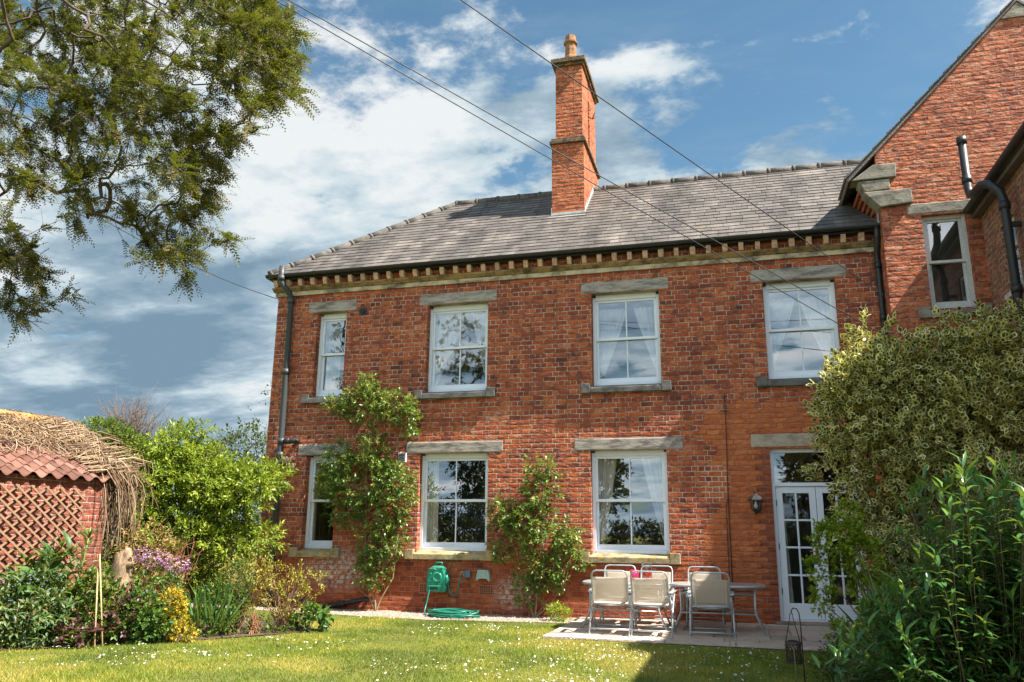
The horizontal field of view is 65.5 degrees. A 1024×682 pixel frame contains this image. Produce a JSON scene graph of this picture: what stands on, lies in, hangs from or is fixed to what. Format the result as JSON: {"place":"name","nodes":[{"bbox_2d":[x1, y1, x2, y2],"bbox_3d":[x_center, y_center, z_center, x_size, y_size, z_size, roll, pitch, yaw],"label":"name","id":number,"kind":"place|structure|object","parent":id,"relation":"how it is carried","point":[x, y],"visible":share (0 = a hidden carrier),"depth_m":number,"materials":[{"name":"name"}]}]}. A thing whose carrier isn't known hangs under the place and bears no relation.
{"place":"outdoors","nodes":[
{"label":"outdoors","id":0,"kind":"place"},
{"bbox_2d":[191,603,576,622],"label":"gravel path","id":1,"kind":"structure","parent":0,"point":[489,618],"depth_m":12.63,"materials":[{"name":"grey gravel"}]},
{"bbox_2d":[424,576,479,618],"bbox_3d":[-1.006,4.077,12.699,0.687,0.630,1.066,10,-16,-33],"label":"garden hose","id":2,"kind":"object","parent":1,"relation":"on","point":[456,613],"visible":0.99,"depth_m":12.42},
{"bbox_2d":[545,600,572,621],"bbox_3d":[0.717,4.152,12.150,0.413,0.371,0.440,6,-15,-21],"label":"lady mantle","id":3,"kind":"object","parent":1,"relation":"on","point":[552,609],"visible":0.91,"depth_m":12.11,"materials":[{"name":"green plant"}]},
{"bbox_2d":[0,534,849,681],"bbox_3d":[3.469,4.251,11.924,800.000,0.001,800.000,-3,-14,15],"label":"lawn","id":4,"kind":"structure","parent":0,"point":[351,626],"depth_m":8.22,"materials":[{"name":"green plant"}]},
{"bbox_2d":[0,409,121,622],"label":"brick shed","id":5,"kind":"structure","parent":4,"relation":"on","point":[41,472],"depth_m":10.64,"materials":[{"name":"red brick"}]},
{"bbox_2d":[0,483,84,589],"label":"trellis","id":6,"kind":"object","parent":5,"relation":"attached to","point":[34,518],"visible":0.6,"depth_m":10.26,"materials":[{"name":"brown wood"}]},
{"bbox_2d":[0,408,158,565],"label":"dead creeper","id":7,"kind":"object","parent":5,"relation":"on","point":[83,443],"visible":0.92,"depth_m":11.51,"materials":[{"name":"brown plant"}]},
{"bbox_2d":[73,415,149,460],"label":"ivy tuft","id":8,"kind":"object","parent":7,"relation":"on","point":[106,423],"visible":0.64,"depth_m":12.52,"materials":[{"name":"green plant"}]},
{"bbox_2d":[99,554,102,646],"bbox_3d":[-4.719,3.015,9.146,0.306,1.090,0.020,-7,-16,30],"label":"bamboo cane","id":9,"kind":"object","parent":4,"relation":"on","point":[101,598],"visible":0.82,"depth_m":9.16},
{"bbox_2d":[88,384,175,449],"bbox_3d":[-6.366,1.265,13.184,1.413,1.246,1.052,0,-14,4],"label":"bare bush","id":10,"kind":"object","parent":4,"relation":"on","point":[135,419],"visible":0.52,"depth_m":13.11,"materials":[{"name":"plant"}]},
{"bbox_2d":[0,611,313,649],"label":"flower bed","id":11,"kind":"object","parent":4,"relation":"on","point":[238,633],"visible":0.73,"depth_m":10.12,"materials":[{"name":"soil"}]},
{"bbox_2d":[0,537,84,649],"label":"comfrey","id":12,"kind":"object","parent":11,"relation":"on","point":[12,626],"visible":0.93,"depth_m":8.96,"materials":[{"name":"green plant"}]},
{"bbox_2d":[0,530,106,643],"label":"broad plant","id":13,"kind":"object","parent":11,"relation":"on","point":[55,566],"visible":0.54,"depth_m":9.45,"materials":[{"name":"green plant"}]},
{"bbox_2d":[56,619,105,648],"bbox_3d":[-4.856,3.369,8.999,0.519,0.415,0.462,1,-14,-3],"label":"foxglove rosette","id":14,"kind":"object","parent":11,"relation":"on","point":[89,622],"visible":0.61,"depth_m":8.97,"materials":[{"name":"green plant"}]},
{"bbox_2d":[67,525,103,616],"bbox_3d":[-5.342,2.956,9.837,0.355,1.354,0.380,-3,-14,15],"label":"lily spike","id":15,"kind":"object","parent":11,"relation":"on","point":[87,543],"visible":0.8,"depth_m":9.91,"materials":[{"name":"green plant"}]},
{"bbox_2d":[94,566,98,646],"bbox_3d":[-4.745,3.063,9.085,0.020,0.948,0.334,12,-17,-38],"label":"bamboo cane","id":16,"kind":"object","parent":11,"relation":"on","point":[96,604],"visible":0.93,"depth_m":9.11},
{"bbox_2d":[52,593,143,648],"bbox_3d":[-4.703,3.217,9.105,0.982,0.643,0.561,9,-16,-32],"label":"heuchera","id":17,"kind":"object","parent":11,"relation":"on","point":[93,628],"visible":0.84,"depth_m":9.06,"materials":[{"name":"purple plant"}]},
{"bbox_2d":[69,561,133,645],"bbox_3d":[-4.818,3.106,9.375,0.952,0.977,0.662,-3,-14,15],"label":"hellebore","id":18,"kind":"object","parent":11,"relation":"on","point":[83,586],"visible":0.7,"depth_m":9.37,"materials":[{"name":"green plant"}]},
{"bbox_2d":[110,548,134,638],"bbox_3d":[-4.836,3.135,9.842,0.353,1.128,0.270,-11,-18,41],"label":"weathered log","id":19,"kind":"object","parent":11,"relation":"on","point":[123,557],"visible":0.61,"depth_m":9.85,"materials":[{"name":"beige wood"}]},
{"bbox_2d":[118,585,178,643],"bbox_3d":[-4.293,3.262,9.409,0.686,0.744,0.575,10,-16,-33],"label":"columbine","id":20,"kind":"object","parent":11,"relation":"on","point":[148,630],"visible":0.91,"depth_m":9.30,"materials":[{"name":"green plant"}]},
{"bbox_2d":[107,516,190,607],"bbox_3d":[-4.840,3.131,10.677,1.228,1.525,0.865,-3,-14,15],"label":"bronze shrub","id":21,"kind":"object","parent":11,"relation":"on","point":[152,574],"visible":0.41,"depth_m":10.78,"materials":[{"name":"green plant"}]},
{"bbox_2d":[0,611,306,648],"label":"undergrowth","id":22,"kind":"object","parent":11,"relation":"on","point":[266,619],"visible":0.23,"depth_m":10.30,"materials":[{"name":"green plant"}]},
{"bbox_2d":[93,561,141,630],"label":"dry stems","id":23,"kind":"object","parent":22,"relation":"on","point":[106,599],"visible":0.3,"depth_m":9.53,"materials":[{"name":"brown plant"}]},
{"bbox_2d":[0,617,311,648],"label":"rubble","id":24,"kind":"object","parent":11,"relation":"on","point":[183,635],"visible":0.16,"depth_m":10.04,"materials":[{"name":"soil"}]},
{"bbox_2d":[125,547,191,632],"bbox_3d":[-4.380,3.140,9.842,0.841,1.158,0.764,-3,-14,15],"label":"honesty","id":25,"kind":"object","parent":11,"relation":"on","point":[161,581],"visible":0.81,"depth_m":9.89,"materials":[{"name":"purple plant"}]},
{"bbox_2d":[152,584,201,642],"bbox_3d":[-4.000,3.280,9.517,0.732,0.708,0.408,-3,-14,15],"label":"euonymus","id":26,"kind":"object","parent":11,"relation":"on","point":[179,608],"visible":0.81,"depth_m":9.49,"materials":[{"name":"yellow plant"}]},
{"bbox_2d":[152,532,210,606],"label":"dry stems","id":27,"kind":"object","parent":11,"relation":"on","point":[179,561],"visible":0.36,"depth_m":11.01,"materials":[{"name":"purple plant"}]},
{"bbox_2d":[93,415,297,603],"bbox_3d":[-5.401,2.739,12.564,4.006,3.194,2.206,-3,-14,15],"label":"leafy shrub","id":28,"kind":"object","parent":11,"relation":"on","point":[213,488],"visible":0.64,"depth_m":12.29,"materials":[{"name":"green plant"}]},
{"bbox_2d":[165,576,264,636],"bbox_3d":[-3.795,3.355,10.036,1.206,0.820,0.995,8,-15,-27],"label":"iris","id":29,"kind":"object","parent":11,"relation":"on","point":[226,616],"visible":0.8,"depth_m":9.92,"materials":[{"name":"green plant"}]},
{"bbox_2d":[195,554,257,635],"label":"leafy perennial","id":30,"kind":"object","parent":11,"relation":"on","point":[218,582],"visible":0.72,"depth_m":10.22,"materials":[{"name":"green plant"}]},
{"bbox_2d":[218,552,277,631],"bbox_3d":[-3.494,3.318,10.447,0.835,1.079,0.671,-3,-14,15],"label":"potentilla","id":31,"kind":"object","parent":11,"relation":"on","point":[252,590],"visible":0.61,"depth_m":10.46,"materials":[{"name":"green plant"}]},
{"bbox_2d":[242,608,261,634],"bbox_3d":[-3.352,3.597,10.235,0.273,0.348,0.246,-3,-14,15],"label":"pruned stump","id":32,"kind":"object","parent":11,"relation":"on","point":[254,627],"visible":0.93,"depth_m":10.22,"materials":[{"name":"brown wood"}]},
{"bbox_2d":[256,558,328,630],"bbox_3d":[-2.923,3.404,10.596,1.093,0.996,0.653,-3,-14,15],"label":"potentilla","id":33,"kind":"object","parent":11,"relation":"on","point":[282,613],"visible":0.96,"depth_m":10.57,"materials":[{"name":"brown plant"}]},
{"bbox_2d":[287,598,336,631],"bbox_3d":[-2.678,3.716,10.668,0.713,0.540,0.511,-3,-14,15],"label":"bergenia","id":34,"kind":"object","parent":11,"relation":"on","point":[323,619],"visible":0.9,"depth_m":10.62,"materials":[{"name":"green plant"}]},
{"bbox_2d":[0,0,321,346],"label":"yew tree","id":35,"kind":"object","parent":4,"relation":"on","point":[268,44],"visible":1,"depth_m":6.16,"materials":[{"name":"green plant"}]},
{"bbox_2d":[101,504,260,582],"bbox_3d":[-10.746,5.452,21.570,17.525,2.208,1.664,-3,-14,15],"label":"garden hedge","id":36,"kind":"object","parent":4,"relation":"on","point":[259,512],"visible":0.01,"depth_m":20.63,"materials":[{"name":"green plant"}]},
{"bbox_2d":[208,417,266,575],"bbox_3d":[-7.908,4.428,22.848,2.721,4.568,1.993,-10,-17,38],"label":"round tree","id":37,"kind":"object","parent":4,"relation":"on","point":[230,438],"visible":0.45,"depth_m":22.70,"materials":[{"name":"green plant"}]},
{"bbox_2d":[248,381,271,453],"bbox_3d":[-5.687,3.538,20.163,2.106,5.080,1.338,-3,-14,15],"label":"birch tree","id":38,"kind":"object","parent":4,"relation":"on","point":[264,393],"visible":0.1,"depth_m":20.52,"materials":[{"name":"green plant"}]},
{"bbox_2d":[19,615,817,681],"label":"daisies","id":39,"kind":"object","parent":4,"relation":"on","point":[469,661],"visible":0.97,"depth_m":8.23,"materials":[{"name":"white plant"}]},
{"bbox_2d":[253,0,1023,628],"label":"brick house","id":40,"kind":"structure","parent":4,"relation":"on","point":[915,216],"depth_m":13.46,"materials":[{"name":"brick"}]},
{"bbox_2d":[62,195,278,299],"bbox_3d":[-6.010,-1.695,13.929,0.014,1.019,4.459,-12,-18,41],"label":"overhead cable","id":41,"kind":"object","parent":40,"relation":"attached to","point":[189,264],"visible":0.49,"depth_m":14.43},
{"bbox_2d":[280,456,295,472],"bbox_3d":[-4.082,2.245,14.482,0.301,0.308,0.160,-3,-14,15],"label":"bird ornament","id":42,"kind":"object","parent":40,"relation":"attached to","point":[288,459],"visible":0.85,"depth_m":14.44,"materials":[{"name":"beige stone"}]},
{"bbox_2d":[312,463,319,539],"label":"curtain","id":43,"kind":"object","parent":40,"relation":"hanging from","point":[316,495],"visible":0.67,"depth_m":14.57,"materials":[{"name":"white fabric"}]},
{"bbox_2d":[289,444,347,557],"bbox_3d":[-3.419,2.860,14.326,1.005,1.987,0.325,-3,-14,15],"label":"window","id":44,"kind":"structure","parent":40,"relation":"in","point":[313,548],"depth_m":14.37,"materials":[{"name":"white paint"}]},
{"bbox_2d":[301,300,356,403],"bbox_3d":[-3.378,0.215,14.964,1.016,1.955,0.325,-3,-14,15],"label":"window","id":45,"kind":"structure","parent":40,"relation":"in","point":[327,308],"depth_m":15.05,"materials":[{"name":"white paint"}]},
{"bbox_2d":[323,321,342,389],"bbox_3d":[-3.433,0.313,15.188,0.380,1.450,0.044,-3,-14,15],"label":"curtain","id":46,"kind":"object","parent":40,"relation":"hanging from","point":[334,331],"visible":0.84,"depth_m":15.19,"materials":[{"name":"white fabric"}]},
{"bbox_2d":[311,372,423,610],"bbox_3d":[-2.557,2.520,13.786,2.108,4.184,0.644,-3,-14,15],"label":"climbing rose","id":47,"kind":"object","parent":40,"relation":"attached to","point":[392,477],"visible":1,"depth_m":13.78,"materials":[{"name":"green plant"}]},
{"bbox_2d":[427,461,438,541],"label":"curtain","id":48,"kind":"object","parent":40,"relation":"hanging from","point":[433,493],"visible":0.83,"depth_m":13.99,"materials":[{"name":"white fabric"}]},
{"bbox_2d":[426,562,449,592],"bbox_3d":[-1.222,3.916,13.215,0.358,0.482,0.239,-3,-14,15],"label":"hose reel","id":49,"kind":"object","parent":40,"relation":"attached to","point":[438,577],"visible":0.98,"depth_m":13.12,"materials":[{"name":"teal plastic"}]},
{"bbox_2d":[435,315,466,385],"bbox_3d":[-1.148,0.201,14.564,0.643,1.380,0.044,-3,-14,15],"label":"curtain","id":50,"kind":"object","parent":40,"relation":"hanging from","point":[447,331],"visible":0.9,"depth_m":14.63,"materials":[{"name":"white fabric"}]},
{"bbox_2d":[404,441,502,560],"bbox_3d":[-0.993,2.727,13.668,1.778,1.987,0.325,-3,-14,15],"label":"window","id":51,"kind":"structure","parent":40,"relation":"in","point":[434,451],"depth_m":13.70,"materials":[{"name":"white paint"}]},
{"bbox_2d":[414,290,496,399],"bbox_3d":[-0.975,0.083,14.312,1.502,1.955,0.325,-3,-14,15],"label":"window","id":52,"kind":"structure","parent":40,"relation":"in","point":[471,298],"depth_m":14.36,"materials":[{"name":"white paint"}]},
{"bbox_2d":[460,570,471,577],"bbox_3d":[-0.766,3.851,13.155,0.165,0.110,0.139,-3,-14,15],"label":"garden tap","id":53,"kind":"object","parent":40,"relation":"attached to","point":[466,574],"visible":1,"depth_m":13.12,"materials":[{"name":"grey plastic"}]},
{"bbox_2d":[472,313,485,374],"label":"curtain","id":54,"kind":"object","parent":40,"relation":"hanging from","point":[479,320],"visible":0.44,"depth_m":14.49,"materials":[{"name":"white fabric"}]},
{"bbox_2d":[476,570,490,581],"bbox_3d":[-0.468,3.849,13.059,0.238,0.186,0.120,-3,-14,15],"label":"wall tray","id":55,"kind":"object","parent":40,"relation":"attached to","point":[483,574],"depth_m":13.01,"materials":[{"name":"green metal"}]},
{"bbox_2d":[484,452,595,616],"bbox_3d":[0.416,3.103,12.834,1.896,2.660,0.616,-3,-14,15],"label":"climbing rose","id":56,"kind":"object","parent":40,"relation":"attached to","point":[528,505],"visible":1,"depth_m":12.81,"materials":[{"name":"green plant"}]},
{"bbox_2d":[276,0,839,324],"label":"overhead cable","id":57,"kind":"object","parent":40,"relation":"attached to","point":[547,157],"visible":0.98,"depth_m":10.09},
{"bbox_2d":[288,0,883,334],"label":"overhead cable","id":58,"kind":"object","parent":40,"relation":"attached to","point":[567,157],"visible":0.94,"depth_m":9.81,"materials":[{"name":"black rubber"}]},
{"bbox_2d":[598,459,615,543],"bbox_3d":[1.558,2.689,13.182,0.396,1.530,0.078,-3,-14,15],"label":"curtain","id":59,"kind":"object","parent":40,"relation":"hanging from","point":[606,471],"visible":0.73,"depth_m":13.24,"materials":[{"name":"white fabric"}]},
{"bbox_2d":[599,309,625,378],"bbox_3d":[1.720,0.082,13.777,0.573,1.300,0.044,-3,-14,15],"label":"curtain","id":60,"kind":"object","parent":40,"relation":"hanging from","point":[611,323],"visible":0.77,"depth_m":13.84,"materials":[{"name":"white fabric"}]},
{"bbox_2d":[581,277,671,393],"bbox_3d":[1.929,-0.077,13.524,1.505,1.955,0.325,-3,-14,15],"label":"window","id":61,"kind":"structure","parent":40,"relation":"in","point":[634,384],"depth_m":13.56,"materials":[{"name":"white paint"}]},
{"bbox_2d":[574,437,682,564],"bbox_3d":[1.904,2.567,12.882,1.775,1.987,0.325,-3,-14,15],"label":"window","id":62,"kind":"structure","parent":40,"relation":"in","point":[651,447],"depth_m":12.90,"materials":[{"name":"white paint"}]},
{"bbox_2d":[634,307,655,368],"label":"curtain","id":63,"kind":"object","parent":40,"relation":"hanging from","point":[645,318],"visible":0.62,"depth_m":13.69,"materials":[{"name":"white fabric"}]},
{"bbox_2d":[641,458,664,543],"bbox_3d":[2.345,2.646,12.970,0.445,1.530,0.079,-3,-14,15],"label":"curtain","id":64,"kind":"object","parent":40,"relation":"hanging from","point":[652,467],"visible":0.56,"depth_m":13.04,"materials":[{"name":"white fabric"}]},
{"bbox_2d":[461,0,882,294],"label":"overhead cable","id":65,"kind":"object","parent":40,"relation":"attached to","point":[657,137],"visible":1,"depth_m":9.40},
{"bbox_2d":[748,491,763,514],"bbox_3d":[3.721,2.469,12.156,0.208,0.362,0.250,4,-14,-14],"label":"wall lantern","id":66,"kind":"object","parent":40,"relation":"attached to","point":[755,498],"depth_m":12.12,"materials":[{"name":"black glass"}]},
{"bbox_2d":[769,298,794,365],"bbox_3d":[4.415,-0.067,13.046,0.509,1.300,0.044,-3,-14,15],"label":"curtain","id":67,"kind":"object","parent":40,"relation":"hanging from","point":[780,312],"visible":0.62,"depth_m":13.11,"materials":[{"name":"white fabric"}]},
{"bbox_2d":[775,491,793,612],"bbox_3d":[4.191,3.240,12.223,0.182,1.880,0.043,-3,-14,15],"label":"curtain","id":68,"kind":"object","parent":40,"relation":"hanging from","point":[791,598],"visible":0.29,"depth_m":12.15,"materials":[{"name":"white fabric"}]},
{"bbox_2d":[750,264,845,387],"bbox_3d":[4.641,-0.227,12.788,1.478,1.955,0.325,-3,-14,15],"label":"window","id":69,"kind":"structure","parent":40,"relation":"in","point":[780,378],"depth_m":12.85,"materials":[{"name":"white paint"}]},
{"bbox_2d":[751,432,866,627],"bbox_3d":[4.617,2.822,11.986,1.807,2.870,0.270,-3,-14,15],"label":"french door","id":70,"kind":"structure","parent":40,"relation":"in","point":[787,439],"depth_m":12.09,"materials":[{"name":"white paint"}]},
{"bbox_2d":[799,296,833,362],"bbox_3d":[4.969,-0.098,12.895,0.554,1.300,0.044,-3,-14,15],"label":"curtain","id":71,"kind":"object","parent":40,"relation":"hanging from","point":[823,338],"visible":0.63,"depth_m":12.96,"materials":[{"name":"white fabric"}]},
{"bbox_2d":[907,199,992,318],"bbox_3d":[6.556,-1.225,12.005,0.970,1.835,0.280,-3,-14,15],"label":"window","id":72,"kind":"structure","parent":40,"relation":"in","point":[955,205],"depth_m":12.05,"materials":[{"name":"white paint"}]},
{"bbox_2d":[1005,216,1023,300],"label":"window","id":73,"kind":"structure","parent":40,"relation":"in","point":[1008,295],"depth_m":10.83,"materials":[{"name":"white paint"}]},
{"bbox_2d":[792,647,796,681],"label":"flower stalk","id":74,"kind":"object","parent":4,"relation":"on","point":[795,665],"visible":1,"depth_m":7.08,"materials":[{"name":"green plant"}]},
{"bbox_2d":[790,608,805,681],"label":"shepherd crook","id":75,"kind":"object","parent":4,"relation":"on","point":[801,641],"visible":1,"depth_m":7.30,"materials":[{"name":"metal"}]},
{"bbox_2d":[785,613,801,664],"bbox_3d":[2.592,2.743,7.352,0.144,0.439,0.144,-3,-14,15],"label":"garden lantern","id":76,"kind":"object","parent":75,"relation":"hanging from","point":[797,645],"visible":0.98,"depth_m":7.29,"materials":[{"name":"metal"}]},
{"bbox_2d":[821,655,892,681],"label":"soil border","id":77,"kind":"object","parent":4,"relation":"on","point":[831,667],"depth_m":7.56,"materials":[{"name":"brown soil"}]},
{"bbox_2d":[815,633,847,665],"bbox_3d":[3.314,3.212,8.213,0.329,0.385,0.337,1,-14,-1],"label":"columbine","id":78,"kind":"object","parent":77,"relation":"on","point":[825,642],"visible":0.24,"depth_m":8.22,"materials":[{"name":"green plant"}]},
{"bbox_2d":[805,632,883,681],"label":"shade perennial","id":79,"kind":"object","parent":77,"relation":"on","point":[825,658],"visible":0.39,"depth_m":7.30,"materials":[{"name":"green plant"}]},
{"bbox_2d":[801,495,908,673],"bbox_3d":[3.500,2.454,8.034,1.117,1.770,0.654,-11,-18,40],"label":"maple sapling","id":80,"kind":"object","parent":77,"relation":"on","point":[858,538],"visible":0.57,"depth_m":8.10,"materials":[{"name":"green plant"}]},
{"bbox_2d":[834,568,929,662],"bbox_3d":[3.486,2.549,7.005,1.229,1.106,1.241,3,-14,-8],"label":"sword lily","id":81,"kind":"object","parent":77,"relation":"on","point":[879,614],"visible":0.08,"depth_m":7.16,"materials":[{"name":"green plant"}]},
{"bbox_2d":[796,295,1023,626],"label":"variegated holly","id":82,"kind":"object","parent":77,"relation":"on","point":[967,395],"visible":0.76,"depth_m":8.59,"materials":[{"name":"green plant"}]},
{"bbox_2d":[811,448,1023,681],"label":"willowy shrub","id":83,"kind":"object","parent":77,"relation":"on","point":[986,644],"visible":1,"depth_m":5.41,"materials":[{"name":"green plant"}]},
{"bbox_2d":[0,0,1023,531],"label":"sky","id":84,"kind":"structure","parent":0,"point":[728,85],"materials":[{"name":"blue"}]},
{"bbox_2d":[642,562,652,577],"bbox_3d":[1.921,3.269,11.261,0.156,0.266,0.189,12,-18,-39],"label":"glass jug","id":85,"kind":"object","parent":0,"point":[647,575],"visible":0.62,"depth_m":11.21,"materials":[{"name":"glass"}]},
{"bbox_2d":[543,617,885,650],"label":"patio","id":86,"kind":"structure","parent":0,"point":[750,635],"depth_m":10.44,"materials":[{"name":"stone"}]},
{"bbox_2d":[588,570,634,635],"bbox_3d":[1.338,3.461,10.608,0.586,0.814,0.598,-3,-14,14],"label":"folding chair","id":87,"kind":"object","parent":86,"relation":"on","point":[609,591],"visible":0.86,"depth_m":10.46,"materials":[{"name":"beige fabric"}]},
{"bbox_2d":[599,564,639,623],"bbox_3d":[1.601,3.792,11.962,0.586,0.814,0.598,-3,-14,13],"label":"folding chair","id":88,"kind":"object","parent":86,"relation":"on","point":[614,574],"visible":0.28,"depth_m":12.22,"materials":[{"name":"beige fabric"}]},
{"bbox_2d":[582,580,671,630],"bbox_3d":[1.618,3.711,11.216,1.234,0.622,0.874,-3,-14,15],"label":"patio table","id":89,"kind":"object","parent":86,"relation":"on","point":[597,605],"visible":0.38,"depth_m":11.06,"materials":[{"name":"grey metal"}]},
{"bbox_2d":[630,570,638,577],"bbox_3d":[1.744,3.343,11.335,0.132,0.158,0.130,-3,-14,15],"label":"pink beaker","id":90,"kind":"object","parent":89,"relation":"on","point":[635,574],"visible":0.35,"depth_m":11.29,"materials":[{"name":"plastic"}]},
{"bbox_2d":[627,571,676,638],"bbox_3d":[1.846,3.425,10.440,0.586,0.814,0.598,-4,-14,18],"label":"folding chair","id":91,"kind":"object","parent":86,"relation":"on","point":[651,592],"visible":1,"depth_m":10.30,"materials":[{"name":"beige fabric"}]},
{"bbox_2d":[636,565,676,624],"bbox_3d":[2.128,3.767,11.839,0.586,0.814,0.598,-4,-14,17],"label":"folding chair","id":92,"kind":"object","parent":86,"relation":"on","point":[663,576],"visible":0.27,"depth_m":12.05,"materials":[{"name":"beige fabric"}]},
{"bbox_2d":[684,566,725,627],"bbox_3d":[2.811,3.725,11.634,0.586,0.814,0.598,-3,-14,15],"label":"folding chair","id":93,"kind":"object","parent":86,"relation":"on","point":[706,576],"visible":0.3,"depth_m":11.87,"materials":[{"name":"beige fabric"}]},
{"bbox_2d":[687,572,736,639],"bbox_3d":[2.578,3.400,10.302,0.586,0.814,0.598,-3,-14,13],"label":"folding chair","id":94,"kind":"object","parent":86,"relation":"on","point":[709,594],"visible":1,"depth_m":10.15,"materials":[{"name":"beige fabric"}]},
{"bbox_2d":[670,582,766,635],"bbox_3d":[2.826,3.647,10.899,1.274,0.622,0.834,-3,-14,15],"label":"patio table","id":95,"kind":"object","parent":86,"relation":"on","point":[754,586],"visible":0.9,"depth_m":10.74,"materials":[{"name":"grey metal"}]}
]}

